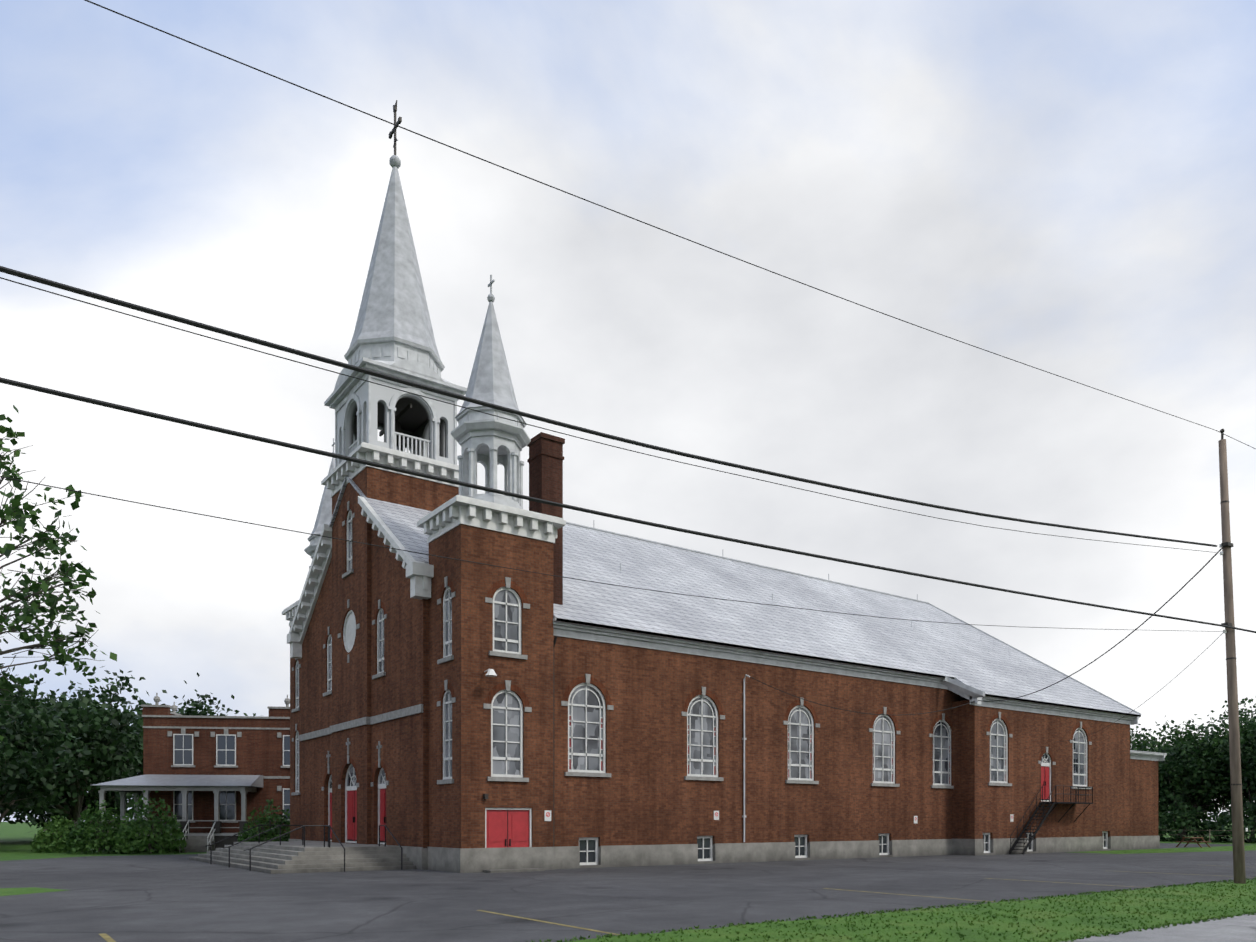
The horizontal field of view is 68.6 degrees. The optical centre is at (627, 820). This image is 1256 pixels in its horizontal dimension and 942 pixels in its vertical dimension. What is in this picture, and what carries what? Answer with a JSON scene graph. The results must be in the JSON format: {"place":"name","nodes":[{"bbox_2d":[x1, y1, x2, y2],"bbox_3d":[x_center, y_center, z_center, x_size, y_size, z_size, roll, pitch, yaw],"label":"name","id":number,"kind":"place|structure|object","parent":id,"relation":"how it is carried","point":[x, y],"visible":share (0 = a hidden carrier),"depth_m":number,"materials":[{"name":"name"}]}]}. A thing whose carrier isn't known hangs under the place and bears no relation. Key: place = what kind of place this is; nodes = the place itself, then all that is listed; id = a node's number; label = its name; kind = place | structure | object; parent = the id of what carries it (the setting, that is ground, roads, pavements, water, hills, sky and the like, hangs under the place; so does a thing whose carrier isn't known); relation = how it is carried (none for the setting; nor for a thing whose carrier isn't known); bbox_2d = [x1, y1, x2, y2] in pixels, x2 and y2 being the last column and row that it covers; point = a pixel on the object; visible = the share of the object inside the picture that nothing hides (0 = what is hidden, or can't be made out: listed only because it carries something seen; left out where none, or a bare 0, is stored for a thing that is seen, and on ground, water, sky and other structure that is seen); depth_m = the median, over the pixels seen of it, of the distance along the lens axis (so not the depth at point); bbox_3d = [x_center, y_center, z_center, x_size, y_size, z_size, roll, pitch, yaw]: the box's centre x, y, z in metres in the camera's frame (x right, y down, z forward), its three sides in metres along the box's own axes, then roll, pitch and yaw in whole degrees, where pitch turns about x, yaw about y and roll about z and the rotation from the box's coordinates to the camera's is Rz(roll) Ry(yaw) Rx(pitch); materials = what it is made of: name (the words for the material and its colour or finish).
{"place":"outdoors","nodes":[
{"label":"outdoors","id":0,"kind":"place"},
{"bbox_2d":[0,887,66,895],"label":"island grass","id":1,"kind":"structure","parent":0,"point":[13,891],"depth_m":26.91,"materials":[{"name":"green plant"}]},
{"bbox_2d":[0,405,116,742],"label":"maple","id":2,"kind":"object","parent":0,"point":[50,601],"depth_m":12.53,"materials":[{"name":"green plant"}]},
{"bbox_2d":[0,683,163,837],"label":"tree","id":3,"kind":"object","parent":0,"point":[98,730],"depth_m":79.52,"materials":[{"name":"green plant"}]},
{"bbox_2d":[141,693,289,850],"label":"trim","id":4,"kind":"structure","parent":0,"point":[225,744],"depth_m":63.33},
{"bbox_2d":[142,707,289,833],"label":"rectory walls","id":5,"kind":"structure","parent":0,"point":[259,751],"depth_m":63.29,"materials":[{"name":"brown brick"}]},
{"bbox_2d":[173,734,289,819],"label":"house windows","id":6,"kind":"structure","parent":5,"relation":"in","point":[174,749],"depth_m":63.05,"materials":[{"name":"white wood"}]},
{"bbox_2d":[308,458,334,538],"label":"spire","id":7,"kind":"structure","parent":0,"point":[324,515],"depth_m":54.16,"materials":[{"name":"metal"}]},
{"bbox_2d":[0,822,1255,941],"bbox_3d":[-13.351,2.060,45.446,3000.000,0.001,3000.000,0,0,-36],"label":"ground","id":8,"kind":"structure","parent":0,"point":[16,840],"depth_m":69.75,"materials":[{"name":"green plant"}]},
{"bbox_2d":[0,702,72,823],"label":"tree","id":9,"kind":"object","parent":8,"relation":"on","point":[7,819],"depth_m":75.13,"materials":[{"name":"green plant"}]},
{"bbox_2d":[0,655,94,827],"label":"tree","id":10,"kind":"object","parent":8,"relation":"on","point":[17,698],"depth_m":84.03,"materials":[{"name":"green plant"}]},
{"bbox_2d":[0,687,99,832],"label":"tree","id":11,"kind":"object","parent":8,"relation":"on","point":[29,741],"depth_m":60.97,"materials":[{"name":"green plant"}]},
{"bbox_2d":[30,815,84,852],"bbox_3d":[-36.878,0.884,59.678,3.208,2.547,3.172,0,0,-36],"label":"weeping shrub","id":12,"kind":"object","parent":8,"relation":"on","point":[46,841],"depth_m":58.82,"materials":[{"name":"green plant"}]},
{"bbox_2d":[35,669,148,831],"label":"tree","id":13,"kind":"object","parent":8,"relation":"on","point":[126,683],"depth_m":98.44,"materials":[{"name":"green plant"}]},
{"bbox_2d":[64,800,132,853],"bbox_3d":[-32.830,0.356,57.164,3.756,3.576,3.812,0,0,-36],"label":"weeping shrub","id":14,"kind":"object","parent":8,"relation":"on","point":[78,839],"depth_m":56.37,"materials":[{"name":"green plant"}]},
{"bbox_2d":[113,790,186,853],"bbox_3d":[-29.698,0.136,57.258,4.132,4.038,4.211,0,0,-36],"label":"weeping shrub","id":15,"kind":"object","parent":8,"relation":"on","point":[167,840],"depth_m":56.52,"materials":[{"name":"green plant"}]},
{"bbox_2d":[99,821,255,849],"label":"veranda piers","id":16,"kind":"structure","parent":8,"relation":"on","point":[228,841],"depth_m":60.66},
{"bbox_2d":[98,786,256,835],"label":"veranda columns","id":17,"kind":"structure","parent":8,"relation":"on","point":[138,790],"depth_m":60.56,"materials":[{"name":"white wood"}]},
{"bbox_2d":[93,774,262,787],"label":"veranda roof","id":18,"kind":"structure","parent":17,"relation":"on","point":[255,781],"depth_m":61.12,"materials":[{"name":"grey metal"}]},
{"bbox_2d":[129,672,261,776],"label":"tree","id":19,"kind":"object","parent":8,"relation":"on","point":[194,708],"depth_m":107.77,"materials":[{"name":"green plant"}]},
{"bbox_2d":[181,836,214,851],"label":"porch steps","id":20,"kind":"structure","parent":8,"relation":"on","point":[196,843],"depth_m":59.64,"materials":[{"name":"grey concrete"}]},
{"bbox_2d":[179,821,215,852],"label":"stair railings","id":21,"kind":"object","parent":20,"relation":"on","point":[207,837],"visible":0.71,"depth_m":59.85,"materials":[{"name":"grey metal"}]},
{"bbox_2d":[237,799,289,841],"bbox_3d":[-22.869,0.373,58.913,4.150,3.526,4.184,0,0,-36],"label":"weeping shrub","id":22,"kind":"object","parent":8,"relation":"on","point":[247,834],"depth_m":58.27,"materials":[{"name":"green plant"}]},
{"bbox_2d":[0,843,1255,941],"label":"parking lot","id":23,"kind":"structure","parent":8,"relation":"on","point":[158,898],"depth_m":25.85,"materials":[{"name":"grey asphalt"}]},
{"bbox_2d":[189,841,415,873],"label":"front steps","id":24,"kind":"structure","parent":23,"relation":"on","point":[275,857],"depth_m":38.68,"materials":[{"name":"concrete"}]},
{"bbox_2d":[205,825,402,871],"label":"handrails","id":25,"kind":"object","parent":24,"relation":"on","point":[303,834],"visible":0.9,"depth_m":39.23,"materials":[{"name":"black metal"}]},
{"bbox_2d":[483,868,544,872],"bbox_3d":[-4.561,2.010,36.864,2.450,0.100,0.700,0,0,-36],"label":"door step","id":26,"kind":"object","parent":23,"relation":"on","point":[513,870],"visible":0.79,"depth_m":36.68,"materials":[{"name":"concrete"}]},
{"bbox_2d":[99,865,1216,941],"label":"stall lines","id":27,"kind":"object","parent":23,"relation":"on","point":[106,937],"visible":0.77,"depth_m":19.22,"materials":[{"name":"paint"}]},
{"bbox_2d":[330,766,1048,847],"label":"red doors","id":28,"kind":"structure","parent":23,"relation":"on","point":[496,828],"depth_m":37.64,"materials":[{"name":"red wood"}]},
{"bbox_2d":[330,766,1048,846],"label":"door panels","id":29,"kind":"object","parent":28,"relation":"attached to","point":[506,840],"depth_m":45.23,"materials":[{"name":"red wood"}]},
{"bbox_2d":[289,836,1159,872],"bbox_3d":[9.279,1.575,61.722,56.370,0.970,25.920,0,0,-36],"label":"stone foundation","id":30,"kind":"object","parent":23,"relation":"on","point":[465,860],"visible":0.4,"depth_m":44.42,"materials":[{"name":"concrete"}]},
{"bbox_2d":[290,626,300,838],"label":"tower walls","id":31,"kind":"structure","parent":30,"relation":"on","point":[295,801],"depth_m":54.29,"materials":[{"name":"brick"}]},
{"bbox_2d":[301,524,428,847],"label":"front facade wall","id":32,"kind":"structure","parent":30,"relation":"on","point":[404,741],"depth_m":41.41,"materials":[{"name":"brick"}]},
{"bbox_2d":[332,466,458,843],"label":"tower walls","id":33,"kind":"structure","parent":30,"relation":"on","point":[351,689],"depth_m":44.51,"materials":[{"name":"brick"}]},
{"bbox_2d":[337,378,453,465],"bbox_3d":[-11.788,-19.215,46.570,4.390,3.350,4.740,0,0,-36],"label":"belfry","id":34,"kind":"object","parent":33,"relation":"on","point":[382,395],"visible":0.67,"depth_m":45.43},
{"bbox_2d":[429,524,552,847],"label":"tower walls","id":35,"kind":"structure","parent":30,"relation":"on","point":[459,805],"depth_m":37.14,"materials":[{"name":"brown brick"}]},
{"bbox_2d":[461,435,519,504],"bbox_3d":[-5.720,-14.355,38.432,2.254,2.450,2.254,0,0,-36],"label":"turret belfry","id":36,"kind":"object","parent":35,"relation":"on","point":[507,445],"visible":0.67,"depth_m":37.82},
{"bbox_2d":[484,669,496,676],"bbox_3d":[-5.498,-5.813,36.147,0.449,0.306,0.760,0,0,-56],"label":"floodlight","id":37,"kind":"object","parent":35,"relation":"attached to","point":[491,673],"visible":0.98,"depth_m":35.95,"materials":[{"name":"white metal"}]},
{"bbox_2d":[483,636,556,846],"bbox_3d":[-4.401,-2.978,37.544,3.412,9.477,0.375,0,0,-37],"label":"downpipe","id":38,"kind":"object","parent":35,"relation":"attached to","point":[485,796],"visible":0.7,"depth_m":38.59,"materials":[{"name":"brown metal"}]},
{"bbox_2d":[544,810,1012,822],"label":"wall signs","id":39,"kind":"object","parent":35,"relation":"attached to","point":[716,817],"depth_m":43.95,"materials":[{"name":"metal"}]},
{"bbox_2d":[553,636,959,846],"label":"nave walls","id":40,"kind":"structure","parent":30,"relation":"on","point":[645,793],"depth_m":44.92,"materials":[{"name":"brick"}]},
{"bbox_2d":[291,501,1091,794],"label":"stone trim","id":41,"kind":"structure","parent":40,"relation":"attached to","point":[403,712],"depth_m":42.79,"materials":[{"name":"grey stone"}]},
{"bbox_2d":[293,503,1090,786],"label":"brick arches","id":42,"kind":"structure","parent":41,"relation":"on","point":[494,587],"depth_m":42.93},
{"bbox_2d":[282,442,1107,864],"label":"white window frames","id":43,"kind":"structure","parent":40,"relation":"in","point":[448,516],"depth_m":43.07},
{"bbox_2d":[304,534,320,567],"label":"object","id":44,"kind":"object","parent":43,"relation":"on","point":[313,540],"visible":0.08,"depth_m":53.89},
{"bbox_2d":[324,336,466,467],"bbox_3d":[-11.788,-20.385,46.570,5.350,5.690,5.700,0,0,-36],"label":"belfry","id":45,"kind":"object","parent":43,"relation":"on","point":[397,357],"visible":0.44,"depth_m":44.62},
{"bbox_2d":[355,398,427,431],"bbox_3d":[-11.788,-19.180,46.570,3.790,3.380,4.140,0,0,-36],"label":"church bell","id":46,"kind":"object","parent":45,"relation":"in","point":[414,418],"depth_m":47.09,"materials":[{"name":"grey metal"}]},
{"bbox_2d":[379,403,411,445],"bbox_3d":[-11.788,-19.740,46.570,1.100,1.200,4.140,0,0,-36],"label":"bell","id":47,"kind":"object","parent":46,"relation":"attached to","point":[401,414],"visible":0.42,"depth_m":46.28,"materials":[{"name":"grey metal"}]},
{"bbox_2d":[348,166,441,361],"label":"spire","id":48,"kind":"structure","parent":45,"relation":"on","point":[393,302],"depth_m":45.44,"materials":[{"name":"metal"}]},
{"bbox_2d":[389,155,400,167],"bbox_3d":[-11.788,-33.310,46.570,0.571,0.600,0.543,0,0,-36],"label":"finial ball","id":49,"kind":"object","parent":48,"relation":"attached to","point":[394,160],"visible":0.79,"depth_m":46.39,"materials":[{"name":"metal"}]},
{"bbox_2d":[389,100,401,154],"bbox_3d":[-11.788,-34.940,46.570,0.120,2.900,1.460,0,0,-36],"label":"cross","id":50,"kind":"object","parent":49,"relation":"on","point":[393,131],"visible":0.98,"depth_m":46.51,"materials":[{"name":"grey metal"}]},
{"bbox_2d":[451,407,530,508],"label":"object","id":51,"kind":"object","parent":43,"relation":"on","point":[472,423],"visible":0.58,"depth_m":37.37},
{"bbox_2d":[455,301,525,422],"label":"spire","id":52,"kind":"structure","parent":51,"relation":"on","point":[490,380],"depth_m":37.80,"materials":[{"name":"metal"}]},
{"bbox_2d":[487,275,494,301],"bbox_3d":[-5.720,-22.205,38.432,0.332,1.150,0.469,0,0,-3],"label":"cross","id":53,"kind":"object","parent":52,"relation":"on","point":[490,297],"visible":0.85,"depth_m":38.39,"materials":[{"name":"metal"}]},
{"bbox_2d":[529,438,562,604],"bbox_3d":[-3.577,-11.640,40.035,1.050,9.400,1.100,0,0,-36],"label":"chimney","id":54,"kind":"object","parent":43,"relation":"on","point":[545,477],"visible":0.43,"depth_m":39.68,"materials":[{"name":"brick"}]},
{"bbox_2d":[527,432,564,462],"bbox_3d":[-3.577,-16.090,40.035,1.190,0.900,1.240,0,0,-36],"label":"chimney cap","id":55,"kind":"object","parent":54,"relation":"on","point":[546,436],"visible":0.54,"depth_m":39.57,"materials":[{"name":"brown brick"}]},
{"bbox_2d":[297,514,1084,789],"bbox_3d":[4.755,-8.465,58.468,45.195,13.650,25.510,0,0,-36],"label":"window glass","id":56,"kind":"object","parent":43,"relation":"in","point":[513,735],"visible":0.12,"depth_m":42.71,"materials":[{"name":"glass"}]},
{"bbox_2d":[569,716,949,783],"bbox_3d":[6.945,-3.425,60.044,39.570,2.461,25.498,0,0,-36],"label":"stained margin glass","id":57,"kind":"object","parent":43,"relation":"in","point":[715,752],"visible":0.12,"depth_m":44.18,"materials":[{"name":"glass"}]},
{"bbox_2d":[329,476,1139,715],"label":"roof","id":58,"kind":"structure","parent":40,"relation":"on","point":[961,651],"depth_m":52.80,"materials":[{"name":"metal"}]},
{"bbox_2d":[566,522,1140,714],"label":"roof ridge caps","id":59,"kind":"object","parent":58,"relation":"on","point":[650,541],"visible":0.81,"depth_m":63.90,"materials":[{"name":"metal"}]},
{"bbox_2d":[742,674,749,841],"bbox_3d":[5.770,-3.033,44.951,0.390,8.187,0.197,0,0,35],"label":"conduit mast","id":60,"kind":"object","parent":40,"relation":"attached to","point":[743,739],"visible":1,"depth_m":44.97,"materials":[{"name":"grey metal"}]},
{"bbox_2d":[579,833,1105,862],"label":"basement windows","id":61,"kind":"structure","parent":30,"relation":"on","point":[591,847],"depth_m":43.98,"materials":[{"name":"grey glass"}]},
{"bbox_2d":[951,700,1129,838],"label":"block walls","id":62,"kind":"structure","parent":30,"relation":"on","point":[980,806],"depth_m":57.33,"materials":[{"name":"brick"}]},
{"bbox_2d":[1009,785,1092,854],"bbox_3d":[26.424,-0.050,57.455,8.040,4.221,1.151,0,0,-36],"label":"fire escape","id":63,"kind":"object","parent":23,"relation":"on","point":[1049,811],"visible":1,"depth_m":56.59,"materials":[{"name":"black metal"}]},
{"bbox_2d":[1175,837,1210,847],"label":"picnic table","id":64,"kind":"object","parent":23,"relation":"on","point":[1194,841],"visible":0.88,"depth_m":69.73,"materials":[{"name":"brown wood"}]},
{"bbox_2d":[569,880,1255,941],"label":"verge grass","id":65,"kind":"structure","parent":8,"relation":"on","point":[943,929],"depth_m":18.66,"materials":[{"name":"green plant"}]},
{"bbox_2d":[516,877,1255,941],"bbox_3d":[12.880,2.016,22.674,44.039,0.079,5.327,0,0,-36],"label":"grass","id":66,"kind":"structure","parent":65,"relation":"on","point":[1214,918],"depth_m":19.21,"materials":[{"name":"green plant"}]},
{"bbox_2d":[1130,724,1175,835],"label":"tree","id":67,"kind":"object","parent":8,"relation":"on","point":[1141,743],"depth_m":100.06,"materials":[{"name":"green plant"}]},
{"bbox_2d":[1158,804,1226,840],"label":"bush","id":68,"kind":"object","parent":8,"relation":"on","point":[1164,819],"depth_m":89.31,"materials":[{"name":"green plant"}]},
{"bbox_2d":[1130,714,1255,839],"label":"tree","id":69,"kind":"object","parent":8,"relation":"on","point":[1195,743],"depth_m":93.23,"materials":[{"name":"green plant"}]},
{"bbox_2d":[1134,702,1255,829],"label":"tree","id":70,"kind":"object","parent":8,"relation":"on","point":[1244,757],"depth_m":91.71,"materials":[{"name":"green plant"}]},
{"bbox_2d":[1158,697,1255,827],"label":"tree","id":71,"kind":"object","parent":8,"relation":"on","point":[1245,713],"depth_m":99.89,"materials":[{"name":"green plant"}]},
{"bbox_2d":[1202,829,1231,840],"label":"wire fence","id":72,"kind":"object","parent":8,"relation":"on","point":[1209,830],"visible":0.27,"depth_m":82.59,"materials":[{"name":"grey metal"}]},
{"bbox_2d":[1190,713,1255,798],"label":"tree","id":73,"kind":"object","parent":8,"relation":"on","point":[1223,741],"depth_m":89.11,"materials":[{"name":"green plant"}]},
{"bbox_2d":[1200,797,1255,842],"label":"bush","id":74,"kind":"object","parent":8,"relation":"on","point":[1223,819],"depth_m":85.14,"materials":[{"name":"green plant"}]},
{"bbox_2d":[1218,439,1245,883],"bbox_3d":[19.695,-5.064,30.014,0.842,14.660,0.337,0,0,8],"label":"utility pole","id":75,"kind":"object","parent":8,"relation":"on","point":[1237,807],"visible":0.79,"depth_m":29.89,"materials":[{"name":"brown wood"}]},
{"bbox_2d":[0,0,1255,741],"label":"overhead cables","id":76,"kind":"object","parent":75,"relation":"hanging from","point":[202,326],"visible":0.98,"depth_m":14.99,"materials":[{"name":"black plastic"}]},
{"bbox_2d":[1220,429,1240,784],"bbox_3d":[19.668,-5.354,29.978,0.891,14.830,0.400,0,0,-16],"label":"pole hardware","id":77,"kind":"object","parent":75,"relation":"attached to","point":[1226,544],"visible":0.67,"depth_m":29.85,"materials":[{"name":"grey metal"}]},
{"bbox_2d":[1219,544,1247,830],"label":"pole insulators","id":78,"kind":"object","parent":77,"relation":"attached to","point":[1224,631],"visible":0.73,"depth_m":29.90,"materials":[{"name":"white"}]},
{"bbox_2d":[1212,739,1255,834],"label":"tree","id":79,"kind":"object","parent":8,"relation":"on","point":[1247,772],"depth_m":88.12,"materials":[{"name":"green plant"}]},
{"bbox_2d":[0,0,1255,821],"label":"sky","id":80,"kind":"structure","parent":0,"point":[1063,188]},
{"bbox_2d":[1130,759,1157,835],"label":"sacristy walls","id":81,"kind":"structure","parent":0,"point":[1143,797],"depth_m":66.83,"materials":[{"name":"brick"}]},
{"bbox_2d":[553,618,1166,760],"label":"eaves cornice","id":82,"kind":"structure","parent":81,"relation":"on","point":[601,633],"depth_m":47.94,"materials":[{"name":"white paint"}]},
{"bbox_2d":[1130,750,1166,753],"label":"flat roof","id":83,"kind":"structure","parent":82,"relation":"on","point":[1148,752],"depth_m":66.40,"materials":[{"name":"metal"}]},
{"bbox_2d":[1062,914,1255,941],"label":"sidewalk edge","id":84,"kind":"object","parent":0,"point":[1242,928],"depth_m":16.72,"materials":[{"name":"grey concrete"}]},
{"bbox_2d":[1071,845,1255,853],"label":"grass","id":85,"kind":"structure","parent":0,"point":[1210,849],"depth_m":62.58,"materials":[{"name":"green plant"}]}
]}

